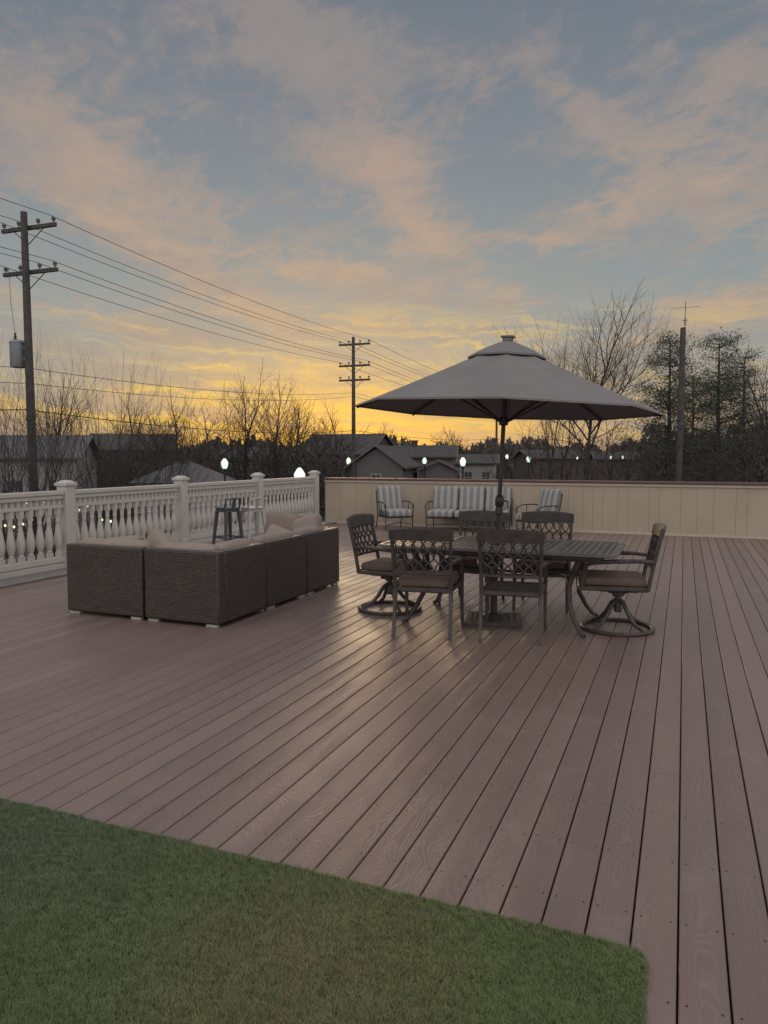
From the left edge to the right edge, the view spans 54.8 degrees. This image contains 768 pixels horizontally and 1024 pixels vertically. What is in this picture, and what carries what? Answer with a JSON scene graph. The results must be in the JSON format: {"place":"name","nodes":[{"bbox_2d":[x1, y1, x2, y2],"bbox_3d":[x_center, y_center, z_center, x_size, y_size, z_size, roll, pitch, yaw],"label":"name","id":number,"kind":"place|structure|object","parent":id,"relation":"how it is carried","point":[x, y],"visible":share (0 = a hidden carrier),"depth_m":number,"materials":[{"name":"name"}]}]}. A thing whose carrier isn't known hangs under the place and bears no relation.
{"place":"outdoors","nodes":[
{"label":"outdoors","id":0,"kind":"place"},
{"bbox_2d":[2,501,111,527],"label":"string lights","id":1,"kind":"object","parent":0,"point":[45,516],"visible":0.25,"depth_m":14.05,"materials":[{"name":"white glass"}]},
{"bbox_2d":[302,433,393,485],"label":"house","id":2,"kind":"structure","parent":0,"point":[376,439],"depth_m":85.29,"materials":[{"name":"brick"}]},
{"bbox_2d":[3,532,716,564],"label":"road","id":3,"kind":"structure","parent":0,"point":[16,555],"depth_m":36.16,"materials":[{"name":"grey asphalt"}]},
{"bbox_2d":[221,456,227,500],"bbox_3d":[-7.730,-0.318,36.079,0.400,4.793,0.400,2,5,22],"label":"street lamp","id":4,"kind":"object","parent":3,"relation":"on","point":[224,461],"visible":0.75,"depth_m":35.85,"materials":[{"name":"white glass"}]},
{"bbox_2d":[460,457,465,478],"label":"street lamp","id":5,"kind":"object","parent":3,"relation":"on","point":[462,462],"visible":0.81,"depth_m":41.84,"materials":[{"name":"white glass"}]},
{"bbox_2d":[605,327,732,536],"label":"evergreen tree","id":6,"kind":"object","parent":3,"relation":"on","point":[666,401],"visible":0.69,"depth_m":43.35,"materials":[{"name":"green plant"}]},
{"bbox_2d":[654,327,767,537],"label":"evergreen tree","id":7,"kind":"object","parent":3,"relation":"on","point":[717,390],"visible":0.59,"depth_m":42.23,"materials":[{"name":"green plant"}]},
{"bbox_2d":[3,480,756,578],"bbox_3d":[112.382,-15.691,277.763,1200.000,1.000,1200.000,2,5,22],"label":"ground","id":8,"kind":"structure","parent":0,"point":[111,518],"depth_m":53.60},
{"bbox_2d":[1,211,57,573],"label":"utility pole","id":9,"kind":"object","parent":8,"relation":"on","point":[16,347],"visible":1,"depth_m":26.54,"materials":[{"name":"brown wood"}]},
{"bbox_2d":[2,266,403,385],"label":"power line","id":10,"kind":"object","parent":9,"relation":"attached to","point":[186,325],"visible":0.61,"depth_m":36.24,"materials":[{"name":"metal"}]},
{"bbox_2d":[1,253,410,381],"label":"power line","id":11,"kind":"object","parent":9,"relation":"attached to","point":[186,314],"visible":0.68,"depth_m":33.69,"materials":[{"name":"metal"}]},
{"bbox_2d":[2,247,416,380],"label":"power line","id":12,"kind":"object","parent":9,"relation":"attached to","point":[184,308],"visible":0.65,"depth_m":33.06,"materials":[{"name":"metal"}]},
{"bbox_2d":[0,222,425,376],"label":"power line","id":13,"kind":"object","parent":9,"relation":"attached to","point":[187,294],"visible":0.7,"depth_m":36.39,"materials":[{"name":"metal"}]},
{"bbox_2d":[0,215,427,374],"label":"power line","id":14,"kind":"object","parent":9,"relation":"attached to","point":[194,291],"visible":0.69,"depth_m":35.40,"materials":[{"name":"metal"}]},
{"bbox_2d":[0,198,437,371],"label":"power line","id":15,"kind":"object","parent":9,"relation":"attached to","point":[191,276],"visible":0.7,"depth_m":32.72,"materials":[{"name":"metal"}]},
{"bbox_2d":[0,366,493,419],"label":"power line","id":16,"kind":"object","parent":9,"relation":"attached to","point":[178,387],"visible":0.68,"depth_m":33.78,"materials":[{"name":"metal"}]},
{"bbox_2d":[0,382,495,421],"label":"power line","id":17,"kind":"object","parent":9,"relation":"attached to","point":[195,398],"visible":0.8,"depth_m":36.35,"materials":[{"name":"metal"}]},
{"bbox_2d":[0,435,100,534],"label":"house","id":18,"kind":"structure","parent":8,"relation":"on","point":[88,439],"depth_m":46.17,"materials":[{"name":"white"}]},
{"bbox_2d":[6,479,24,504],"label":"window","id":19,"kind":"structure","parent":18,"relation":"in","point":[10,483],"depth_m":45.25,"materials":[{"name":"white"}]},
{"bbox_2d":[47,479,65,500],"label":"window","id":20,"kind":"structure","parent":18,"relation":"in","point":[54,479],"depth_m":45.61,"materials":[{"name":"white"}]},
{"bbox_2d":[2,373,112,476],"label":"bare tree","id":21,"kind":"object","parent":8,"relation":"on","point":[53,417],"visible":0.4,"depth_m":50.18,"materials":[{"name":"brown plant"}]},
{"bbox_2d":[0,325,135,579],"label":"bare tree","id":22,"kind":"object","parent":8,"relation":"on","point":[21,479],"visible":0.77,"depth_m":25.48,"materials":[{"name":"brown plant"}]},
{"bbox_2d":[0,406,157,571],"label":"bare tree","id":23,"kind":"object","parent":8,"relation":"on","point":[24,528],"visible":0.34,"depth_m":29.89,"materials":[{"name":"brown plant"}]},
{"bbox_2d":[76,392,157,434],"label":"bare tree","id":24,"kind":"object","parent":8,"relation":"on","point":[124,420],"visible":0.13,"depth_m":71.97,"materials":[{"name":"brown plant"}]},
{"bbox_2d":[0,339,245,537],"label":"bare tree","id":25,"kind":"object","parent":8,"relation":"on","point":[128,462],"visible":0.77,"depth_m":26.78,"materials":[{"name":"brown plant"}]},
{"bbox_2d":[89,433,176,508],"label":"house","id":26,"kind":"structure","parent":8,"relation":"on","point":[110,436],"depth_m":67.44,"materials":[{"name":"brick"}]},
{"bbox_2d":[82,411,228,538],"bbox_3d":[-8.674,-0.878,30.662,6.714,6.770,5.901,2,5,23],"label":"bare tree","id":27,"kind":"object","parent":8,"relation":"on","point":[170,480],"visible":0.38,"depth_m":30.17,"materials":[{"name":"brown plant"}]},
{"bbox_2d":[109,396,243,473],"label":"bare tree","id":28,"kind":"object","parent":8,"relation":"on","point":[170,428],"visible":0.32,"depth_m":59.84,"materials":[{"name":"brown plant"}]},
{"bbox_2d":[129,461,235,535],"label":"house","id":29,"kind":"structure","parent":8,"relation":"on","point":[218,477],"depth_m":43.87,"materials":[{"name":"white"}]},
{"bbox_2d":[129,379,243,468],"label":"bare tree","id":30,"kind":"object","parent":8,"relation":"on","point":[190,442],"visible":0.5,"depth_m":45.89,"materials":[{"name":"brown plant"}]},
{"bbox_2d":[166,404,252,471],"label":"bare tree","id":31,"kind":"object","parent":8,"relation":"on","point":[218,441],"visible":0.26,"depth_m":59.12,"materials":[{"name":"brown plant"}]},
{"bbox_2d":[96,441,351,517],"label":"street brush","id":32,"kind":"object","parent":8,"relation":"on","point":[323,471],"visible":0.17,"depth_m":58.66,"materials":[{"name":"plant"}]},
{"bbox_2d":[204,447,308,501],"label":"house","id":33,"kind":"structure","parent":8,"relation":"on","point":[255,459],"depth_m":70.79,"materials":[{"name":"brick"}]},
{"bbox_2d":[193,362,324,522],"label":"bare tree","id":34,"kind":"object","parent":8,"relation":"on","point":[245,458],"visible":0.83,"depth_m":48.04,"materials":[{"name":"brown plant"}]},
{"bbox_2d":[212,375,337,502],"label":"bare tree","id":35,"kind":"object","parent":8,"relation":"on","point":[274,453],"visible":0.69,"depth_m":51.68,"materials":[{"name":"brown plant"}]},
{"bbox_2d":[244,386,329,497],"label":"bare tree","id":36,"kind":"object","parent":8,"relation":"on","point":[299,445],"visible":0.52,"depth_m":59.31,"materials":[{"name":"brown plant"}]},
{"bbox_2d":[254,411,334,473],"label":"bare tree","id":37,"kind":"object","parent":8,"relation":"on","point":[304,439],"visible":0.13,"depth_m":77.17,"materials":[{"name":"brown plant"}]},
{"bbox_2d":[294,464,304,513],"bbox_3d":[-2.846,0.649,25.120,0.400,4.518,0.400,2,5,22],"label":"street lamp","id":38,"kind":"object","parent":8,"relation":"on","point":[299,471],"visible":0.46,"depth_m":24.86,"materials":[{"name":"white glass"}]},
{"bbox_2d":[300,399,372,476],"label":"bare tree","id":39,"kind":"object","parent":8,"relation":"on","point":[335,436],"visible":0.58,"depth_m":65.07,"materials":[{"name":"brown plant"}]},
{"bbox_2d":[346,456,350,476],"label":"street lamp","id":40,"kind":"object","parent":8,"relation":"on","point":[348,460],"visible":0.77,"depth_m":54.80,"materials":[{"name":"white metal"}]},
{"bbox_2d":[339,337,369,477],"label":"utility pole","id":41,"kind":"object","parent":8,"relation":"on","point":[353,365],"visible":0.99,"depth_m":54.48,"materials":[{"name":"brown wood"}]},
{"bbox_2d":[0,409,486,439],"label":"power line","id":42,"kind":"object","parent":41,"relation":"attached to","point":[204,429],"visible":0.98,"depth_m":36.10,"materials":[{"name":"metal"}]},
{"bbox_2d":[343,445,422,477],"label":"house","id":43,"kind":"structure","parent":8,"relation":"on","point":[380,461],"depth_m":54.78,"materials":[{"name":"grey wood"}]},
{"bbox_2d":[371,474,380,477],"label":"window","id":44,"kind":"structure","parent":43,"relation":"in","point":[372,475],"depth_m":54.74,"materials":[{"name":"white glass"}]},
{"bbox_2d":[377,423,408,444],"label":"bare tree","id":45,"kind":"object","parent":8,"relation":"on","point":[393,441],"visible":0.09,"depth_m":117.79,"materials":[{"name":"brown plant"}]},
{"bbox_2d":[422,456,426,477],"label":"street lamp","id":46,"kind":"object","parent":8,"relation":"on","point":[424,460],"visible":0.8,"depth_m":57.80,"materials":[{"name":"white glass"}]},
{"bbox_2d":[414,459,461,478],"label":"shed","id":47,"kind":"structure","parent":8,"relation":"on","point":[439,470],"depth_m":58.61,"materials":[{"name":"grey"}]},
{"bbox_2d":[430,427,475,478],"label":"bare tree","id":48,"kind":"object","parent":8,"relation":"on","point":[459,447],"visible":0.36,"depth_m":104.16,"materials":[{"name":"brown plant"}]},
{"bbox_2d":[176,434,746,479],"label":"distant treeline","id":49,"kind":"object","parent":8,"relation":"on","point":[508,449],"visible":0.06,"depth_m":138.17,"materials":[{"name":"plant"}]},
{"bbox_2d":[494,420,497,478],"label":"utility pole","id":50,"kind":"object","parent":8,"relation":"on","point":[496,440],"visible":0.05,"depth_m":95.49,"materials":[{"name":"brown wood"}]},
{"bbox_2d":[526,455,529,479],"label":"street lamp","id":51,"kind":"object","parent":8,"relation":"on","point":[527,458],"visible":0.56,"depth_m":55.83,"materials":[{"name":"white glass"}]},
{"bbox_2d":[537,340,580,478],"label":"bare tree","id":52,"kind":"object","parent":8,"relation":"on","point":[553,444],"visible":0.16,"depth_m":59.15,"materials":[{"name":"brown plant"}]},
{"bbox_2d":[474,420,651,480],"bbox_3d":[7.807,-1.148,31.841,6.585,7.124,8.004,-2,5,-26],"label":"bare tree","id":53,"kind":"object","parent":8,"relation":"on","point":[561,473],"visible":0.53,"depth_m":31.84,"materials":[{"name":"brown plant"}]},
{"bbox_2d":[481,280,726,532],"bbox_3d":[10.720,-5.048,38.744,9.442,13.826,11.253,-2,5,-25],"label":"bare tree","id":54,"kind":"object","parent":8,"relation":"on","point":[606,378],"visible":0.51,"depth_m":37.61,"materials":[{"name":"brown plant"}]},
{"bbox_2d":[549,419,708,481],"bbox_3d":[12.542,-1.567,37.406,5.777,7.094,7.097,-2,5,-29],"label":"bare tree","id":55,"kind":"object","parent":8,"relation":"on","point":[620,459],"visible":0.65,"depth_m":37.03,"materials":[{"name":"brown plant"}]},
{"bbox_2d":[541,540,767,1023],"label":"deck base","id":56,"kind":"object","parent":8,"relation":"on","point":[677,979],"depth_m":3.29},
{"bbox_2d":[0,523,767,1023],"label":"deck floor","id":57,"kind":"structure","parent":56,"relation":"on","point":[332,731],"depth_m":4.14,"materials":[{"name":"brown wood"}]},
{"bbox_2d":[0,490,65,579],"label":"railing section","id":58,"kind":"object","parent":57,"relation":"on","point":[30,503],"visible":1,"depth_m":9.85,"materials":[{"name":"white plastic"}]},
{"bbox_2d":[54,480,76,569],"bbox_3d":[-4.474,0.181,10.458,0.216,1.262,0.216,2,5,22],"label":"railing post","id":59,"kind":"object","parent":57,"relation":"on","point":[68,520],"visible":0.69,"depth_m":10.38,"materials":[{"name":"white plastic"}]},
{"bbox_2d":[66,537,151,620],"bbox_3d":[-2.627,0.635,7.742,0.954,0.765,0.852,2,5,22],"label":"sofa module","id":60,"kind":"object","parent":57,"relation":"on","point":[105,575],"visible":0.78,"depth_m":7.34,"materials":[{"name":"wicker"}]},
{"bbox_2d":[110,535,144,539],"bbox_3d":[-2.733,0.456,7.761,0.477,0.432,0.283,2,5,22],"label":"throw pillow","id":61,"kind":"object","parent":60,"relation":"on","point":[135,537],"visible":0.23,"depth_m":7.72,"materials":[{"name":"beige fabric"}]},
{"bbox_2d":[145,528,173,546],"bbox_3d":[-2.313,0.426,7.622,0.526,0.516,0.251,2,5,22],"label":"throw pillow","id":62,"kind":"object","parent":60,"relation":"on","point":[155,537],"visible":0.24,"depth_m":7.57,"materials":[{"name":"beige fabric"}]},
{"bbox_2d":[75,484,178,542],"bbox_3d":[-4.001,0.148,11.632,0.130,1.090,2.354,2,5,22],"label":"railing section","id":63,"kind":"object","parent":57,"relation":"on","point":[139,496],"visible":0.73,"depth_m":11.55,"materials":[{"name":"white plastic"}]},
{"bbox_2d":[0,522,336,587],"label":"deck border","id":64,"kind":"object","parent":57,"relation":"on","point":[30,578],"visible":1,"depth_m":9.63,"materials":[{"name":"brown wood"}]},
{"bbox_2d":[172,476,189,542],"bbox_3d":[-3.512,0.001,12.834,0.216,1.262,0.216,2,5,22],"label":"railing post","id":65,"kind":"object","parent":57,"relation":"on","point":[181,512],"visible":0.74,"depth_m":12.76,"materials":[{"name":"white plastic"}]},
{"bbox_2d":[188,480,257,542],"bbox_3d":[-3.038,-0.031,14.008,0.130,1.090,2.354,2,5,22],"label":"railing section","id":66,"kind":"object","parent":65,"relation":"attached to","point":[218,491],"visible":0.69,"depth_m":13.70,"materials":[{"name":"white plastic"}]},
{"bbox_2d":[144,538,265,627],"bbox_3d":[-1.764,0.662,7.395,0.855,0.765,0.853,2,5,22],"label":"sofa module","id":67,"kind":"object","parent":57,"relation":"on","point":[215,585],"visible":1,"depth_m":7.05,"materials":[{"name":"wicker"}]},
{"bbox_2d":[212,498,243,544],"bbox_3d":[-2.576,0.216,12.247,0.413,0.927,0.401,4,6,42],"label":"bar stool","id":68,"kind":"object","parent":57,"relation":"on","point":[227,511],"visible":0.98,"depth_m":12.21,"materials":[{"name":"grey paint"}]},
{"bbox_2d":[238,497,265,540],"bbox_3d":[-2.181,0.209,12.346,0.401,0.927,0.413,-3,5,-38],"label":"bar stool","id":69,"kind":"object","parent":57,"relation":"on","point":[256,508],"visible":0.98,"depth_m":12.26,"materials":[{"name":"white paint"}]},
{"bbox_2d":[250,473,264,534],"bbox_3d":[-2.575,-0.174,15.145,0.216,1.262,0.216,2,5,22],"label":"railing post","id":70,"kind":"object","parent":57,"relation":"on","point":[260,485],"visible":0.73,"depth_m":15.07,"materials":[{"name":"white plastic"}]},
{"bbox_2d":[251,530,305,609],"bbox_3d":[-1.436,0.601,8.204,0.852,0.765,0.854,2,5,22],"label":"sofa module","id":71,"kind":"object","parent":57,"relation":"on","point":[285,565],"visible":0.51,"depth_m":7.98,"materials":[{"name":"wicker"}]},
{"bbox_2d":[263,477,314,516],"bbox_3d":[-2.101,-0.206,16.319,0.130,1.090,2.354,2,5,22],"label":"railing section","id":72,"kind":"object","parent":57,"relation":"on","point":[295,486],"visible":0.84,"depth_m":16.32,"materials":[{"name":"white plastic"}]},
{"bbox_2d":[308,470,319,513],"bbox_3d":[-1.639,-0.348,17.457,0.216,1.262,0.216,2,5,22],"label":"railing post","id":73,"kind":"object","parent":57,"relation":"on","point":[314,473],"visible":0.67,"depth_m":17.37,"materials":[{"name":"white plastic"}]},
{"bbox_2d":[292,525,338,594],"bbox_3d":[-1.109,0.539,9.014,0.853,0.765,0.855,2,5,22],"label":"sofa module","id":74,"kind":"object","parent":57,"relation":"on","point":[322,556],"visible":0.41,"depth_m":8.79,"materials":[{"name":"wicker"}]},
{"bbox_2d":[265,524,287,533],"bbox_3d":[-1.269,0.364,8.978,0.431,0.424,0.353,2,5,22],"label":"throw pillow","id":75,"kind":"object","parent":74,"relation":"on","point":[272,528],"visible":0.22,"depth_m":8.97,"materials":[{"name":"beige fabric"}]},
{"bbox_2d":[264,511,303,533],"bbox_3d":[-1.257,0.242,9.267,0.530,0.500,0.261,2,5,22],"label":"throw pillow","id":76,"kind":"object","parent":74,"relation":"on","point":[283,520],"visible":0.39,"depth_m":9.20,"materials":[{"name":"beige fabric"}]},
{"bbox_2d":[290,514,321,530],"bbox_3d":[-0.964,0.276,9.086,0.552,0.521,0.266,3,5,38],"label":"throw pillow","id":77,"kind":"object","parent":74,"relation":"on","point":[312,520],"visible":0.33,"depth_m":8.99,"materials":[{"name":"beige fabric"}]},
{"bbox_2d":[0,797,653,1023],"bbox_3d":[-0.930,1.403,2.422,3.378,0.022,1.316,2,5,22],"label":"turf grass","id":78,"kind":"structure","parent":57,"relation":"on","point":[200,888],"depth_m":2.41,"materials":[{"name":"green plant"}]},
{"bbox_2d":[346,513,431,615],"bbox_3d":[0.045,0.524,7.726,0.767,0.988,0.670,2,5,25],"label":"swivel chair","id":79,"kind":"object","parent":57,"relation":"on","point":[381,567],"visible":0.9,"depth_m":7.66,"materials":[{"name":"metal"}]},
{"bbox_2d":[376,486,413,530],"bbox_3d":[0.222,-0.090,16.286,0.664,0.931,0.800,-2,5,-20],"label":"lounge chair","id":80,"kind":"object","parent":57,"relation":"on","point":[389,501],"visible":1,"depth_m":16.41,"materials":[{"name":"fabric"}]},
{"bbox_2d":[388,527,466,639],"bbox_3d":[0.395,0.601,6.741,0.650,0.993,0.717,1,4,15],"label":"dining chair","id":81,"kind":"object","parent":57,"relation":"on","point":[424,580],"visible":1,"depth_m":6.50,"materials":[{"name":"metal"}]},
{"bbox_2d":[425,486,512,528],"bbox_3d":[1.852,-0.067,15.988,1.824,0.931,0.800,1,4,16],"label":"lounge sofa","id":82,"kind":"object","parent":57,"relation":"on","point":[446,500],"visible":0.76,"depth_m":16.14,"materials":[{"name":"fabric"}]},
{"bbox_2d":[438,510,507,609],"bbox_3d":[0.986,0.498,8.098,0.650,0.993,0.717,2,5,26],"label":"dining chair","id":83,"kind":"object","parent":57,"relation":"on","point":[479,516],"visible":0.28,"depth_m":8.30,"materials":[{"name":"metal"}]},
{"bbox_2d":[464,577,521,627],"bbox_3d":[1.069,0.843,7.216,0.540,0.430,0.540,1,4,10],"label":"umbrella base","id":84,"kind":"object","parent":57,"relation":"on","point":[503,619],"visible":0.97,"depth_m":7.15,"materials":[{"name":"metal"}]},
{"bbox_2d":[355,335,664,572],"bbox_3d":[1.148,-0.342,7.126,2.701,2.669,2.704,-1,4,-12],"label":"patio umbrella","id":85,"kind":"object","parent":84,"relation":"in","point":[505,381],"visible":1,"depth_m":6.67,"materials":[{"name":"grey fabric"}]},
{"bbox_2d":[378,535,625,637],"bbox_3d":[1.157,0.680,7.273,2.247,0.754,1.127,2,5,22],"label":"dining table","id":86,"kind":"object","parent":57,"relation":"on","point":[578,552],"visible":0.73,"depth_m":6.98,"materials":[{"name":"metal"}]},
{"bbox_2d":[476,529,551,645],"bbox_3d":[1.141,0.614,6.559,0.650,0.993,0.717,1,4,15],"label":"dining chair","id":87,"kind":"object","parent":57,"relation":"on","point":[538,589],"visible":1,"depth_m":6.30,"materials":[{"name":"metal"}]},
{"bbox_2d":[515,489,562,533],"bbox_3d":[3.149,0.003,15.069,0.800,0.931,0.644,-3,5,-31],"label":"lounge chair","id":88,"kind":"object","parent":57,"relation":"on","point":[549,499],"visible":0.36,"depth_m":15.06,"materials":[{"name":"fabric"}]},
{"bbox_2d":[512,511,573,612],"bbox_3d":[1.719,0.509,7.954,0.650,0.993,0.717,1,5,18],"label":"dining chair","id":89,"kind":"object","parent":57,"relation":"on","point":[559,567],"visible":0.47,"depth_m":8.13,"materials":[{"name":"metal"}]},
{"bbox_2d":[324,477,767,538],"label":"parapet wall","id":90,"kind":"structure","parent":57,"relation":"on","point":[715,509],"depth_m":15.28,"materials":[{"name":"beige paint"}]},
{"bbox_2d":[577,523,666,636],"bbox_3d":[2.183,0.591,6.841,0.767,0.988,0.670,1,4,14],"label":"swivel chair","id":91,"kind":"object","parent":57,"relation":"on","point":[618,584],"visible":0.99,"depth_m":6.67,"materials":[{"name":"metal"}]},
{"bbox_2d":[671,301,699,480],"bbox_3d":[14.382,-3.993,35.772,0.988,12.168,0.799,-1,5,-17],"label":"utility pole","id":92,"kind":"object","parent":8,"relation":"on","point":[679,451],"visible":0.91,"depth_m":35.60,"materials":[{"name":"brown wood"}]},
{"bbox_2d":[656,362,723,455],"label":"evergreen tree","id":93,"kind":"object","parent":8,"relation":"on","point":[694,418],"visible":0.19,"depth_m":57.37,"materials":[{"name":"green plant"}]},
{"bbox_2d":[637,416,767,481],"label":"hedge brush","id":94,"kind":"object","parent":8,"relation":"on","point":[758,468],"visible":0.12,"depth_m":49.74,"materials":[{"name":"green plant"}]},
{"bbox_2d":[657,334,767,481],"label":"bare tree","id":95,"kind":"object","parent":8,"relation":"on","point":[764,446],"visible":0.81,"depth_m":39.59,"materials":[{"name":"brown plant"}]},
{"bbox_2d":[676,421,767,538],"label":"bare tree","id":96,"kind":"object","parent":8,"relation":"on","point":[737,472],"visible":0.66,"depth_m":34.80,"materials":[{"name":"brown plant"}]},
{"bbox_2d":[693,346,767,481],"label":"evergreen tree","id":97,"kind":"object","parent":8,"relation":"on","point":[749,370],"visible":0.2,"depth_m":51.16,"materials":[{"name":"green plant"}]},
{"bbox_2d":[0,0,767,450],"label":"sky","id":98,"kind":"structure","parent":0,"point":[418,180],"materials":[{"name":"blue"}]},
{"bbox_2d":[394,440,457,477],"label":"house","id":99,"kind":"structure","parent":0,"point":[417,453],"depth_m":67.78,"materials":[{"name":"grey"}]},
{"bbox_2d":[455,454,499,478],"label":"house","id":100,"kind":"structure","parent":0,"point":[471,467],"depth_m":75.78,"materials":[{"name":"white"}]},
{"bbox_2d":[464,471,472,478],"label":"window","id":101,"kind":"structure","parent":100,"relation":"in","point":[467,474],"depth_m":75.84,"materials":[{"name":"white glass"}]},
{"bbox_2d":[481,471,489,478],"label":"window","id":102,"kind":"structure","parent":100,"relation":"in","point":[484,472],"depth_m":75.54,"materials":[{"name":"white glass"}]},
{"bbox_2d":[511,450,585,479],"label":"house","id":103,"kind":"structure","parent":0,"point":[520,458],"depth_m":93.37,"materials":[{"name":"brick"}]},
{"bbox_2d":[543,470,548,479],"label":"window","id":104,"kind":"structure","parent":103,"relation":"in","point":[544,478],"depth_m":92.67,"materials":[{"name":"grey glass"}]},
{"bbox_2d":[590,452,641,480],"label":"house","id":105,"kind":"structure","parent":0,"point":[615,470],"depth_m":101.12,"materials":[{"name":"brick"}]}
]}

